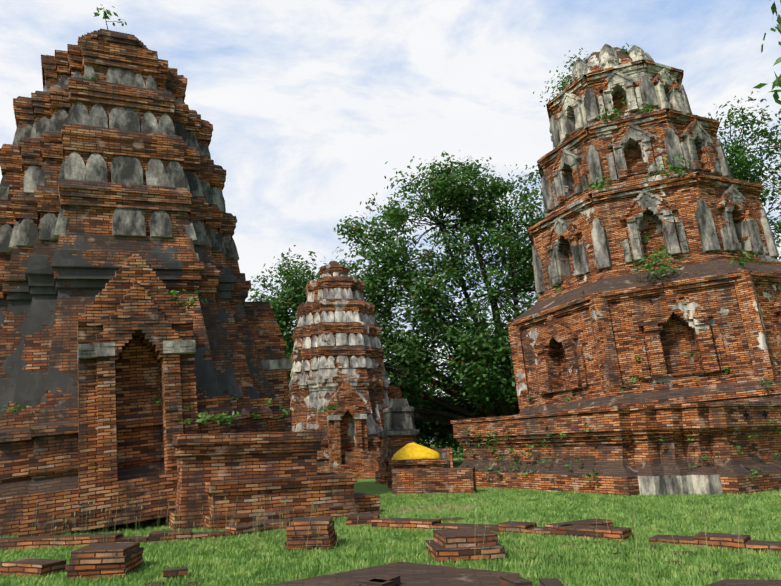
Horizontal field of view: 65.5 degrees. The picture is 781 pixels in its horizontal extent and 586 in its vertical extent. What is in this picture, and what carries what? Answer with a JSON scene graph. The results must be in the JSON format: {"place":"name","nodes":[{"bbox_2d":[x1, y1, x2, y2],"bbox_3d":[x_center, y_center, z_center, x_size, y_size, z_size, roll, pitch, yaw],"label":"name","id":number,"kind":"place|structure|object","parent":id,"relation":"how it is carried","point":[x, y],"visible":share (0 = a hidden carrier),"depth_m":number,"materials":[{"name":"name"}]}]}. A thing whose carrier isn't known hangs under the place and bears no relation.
{"place":"outdoors","nodes":[
{"label":"outdoors","id":0,"kind":"place"},
{"bbox_2d":[163,431,379,530],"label":"brick wall","id":1,"kind":"structure","parent":0,"point":[243,470],"depth_m":13.48,"materials":[{"name":"brown brick"}]},
{"bbox_2d":[0,455,780,585],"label":"lawn","id":2,"kind":"structure","parent":0,"point":[370,485],"depth_m":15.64,"materials":[{"name":"green plant"}]},
{"bbox_2d":[0,28,292,536],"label":"prang","id":3,"kind":"structure","parent":2,"relation":"on","point":[114,216],"depth_m":15.71,"materials":[{"name":"brick"}]},
{"bbox_2d":[0,4,337,469],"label":"weeds","id":4,"kind":"object","parent":3,"relation":"attached to","point":[222,417],"visible":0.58,"depth_m":14.79,"materials":[{"name":"green plant"}]},
{"bbox_2d":[282,322,293,384],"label":"tree","id":5,"kind":"object","parent":2,"relation":"on","point":[287,331],"depth_m":54.33,"materials":[{"name":"green plant"}]},
{"bbox_2d":[289,261,401,473],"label":"prang","id":6,"kind":"structure","parent":2,"relation":"on","point":[337,355],"depth_m":33.63,"materials":[{"name":"brick"}]},
{"bbox_2d":[0,513,780,585],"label":"brick ruins","id":7,"kind":"object","parent":2,"relation":"on","point":[110,555],"visible":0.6,"depth_m":8.51,"materials":[{"name":"brick"}]},
{"bbox_2d":[248,150,544,460],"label":"tree","id":8,"kind":"object","parent":2,"relation":"on","point":[411,343],"depth_m":44.30,"materials":[{"name":"green plant"}]},
{"bbox_2d":[375,399,419,484],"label":"chedi","id":9,"kind":"structure","parent":2,"relation":"on","point":[398,432],"depth_m":26.21,"materials":[{"name":"brick"}]},
{"bbox_2d":[31,485,771,582],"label":"grass seed stalks","id":10,"kind":"object","parent":2,"relation":"on","point":[703,515],"depth_m":9.97,"materials":[{"name":"yellow"}]},
{"bbox_2d":[388,458,446,489],"bbox_3d":[1.020,6.930,23.409,2.261,1.050,1.657,-2,-14,-1],"label":"brick pedestal","id":11,"kind":"object","parent":2,"relation":"on","point":[418,463],"visible":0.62,"depth_m":22.77,"materials":[{"name":"brick"}]},
{"bbox_2d":[391,442,441,459],"bbox_3d":[1.007,6.159,23.612,1.976,0.698,1.204,0,-14,-9],"label":"yellow cloth","id":12,"kind":"object","parent":11,"relation":"on","point":[412,450],"visible":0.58,"depth_m":23.27,"materials":[{"name":"yellow fabric"}]},
{"bbox_2d":[391,318,510,457],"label":"tree foliage","id":13,"kind":"object","parent":2,"relation":"on","point":[459,451],"depth_m":70.25,"materials":[{"name":"green plant"}]},
{"bbox_2d":[450,401,780,496],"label":"tower base","id":14,"kind":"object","parent":2,"relation":"on","point":[627,450],"depth_m":17.27,"materials":[{"name":"brick"}]},
{"bbox_2d":[457,420,780,481],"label":"platform weeds","id":15,"kind":"object","parent":14,"relation":"attached to","point":[590,455],"visible":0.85,"depth_m":19.65,"materials":[{"name":"green plant"}]},
{"bbox_2d":[508,44,780,413],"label":"tower","id":16,"kind":"structure","parent":14,"relation":"on","point":[584,350],"depth_m":23.14,"materials":[{"name":"brick"}]},
{"bbox_2d":[527,43,780,402],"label":"plants","id":17,"kind":"object","parent":16,"relation":"attached to","point":[662,267],"visible":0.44,"depth_m":23.03,"materials":[{"name":"green plant"}]},
{"bbox_2d":[0,0,780,443],"label":"sky","id":18,"kind":"structure","parent":0,"point":[307,103],"materials":[{"name":"blue"}]},
{"bbox_2d":[341,448,476,494],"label":"low brick walls","id":19,"kind":"structure","parent":0,"point":[438,481],"depth_m":19.91,"materials":[{"name":"brick"}]},
{"bbox_2d":[379,321,462,455],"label":"tree foliage","id":20,"kind":"object","parent":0,"point":[404,379],"depth_m":77.35,"materials":[{"name":"green plant"}]},
{"bbox_2d":[708,91,780,261],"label":"tree","id":21,"kind":"object","parent":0,"point":[744,172],"depth_m":47.40,"materials":[{"name":"green plant"}]},
{"bbox_2d":[753,0,780,104],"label":"overhanging leaves","id":22,"kind":"object","parent":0,"point":[777,82],"visible":1,"depth_m":7.08,"materials":[{"name":"green plant"}]},
{"bbox_3d":[2.156,7.404,23.816,1.061,0.250,1.061,-2,-14,-1],"label":"stone image base","id":23,"kind":"object","parent":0,"visible":0},
{"bbox_2d":[441,452,449,467],"bbox_3d":[2.127,6.797,23.970,0.479,1.004,0.494,-2,-14,-1],"label":"stone image fragment","id":24,"kind":"object","parent":23,"relation":"on","point":[447,465],"visible":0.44,"depth_m":23.89,"materials":[{"name":"grey stone"}]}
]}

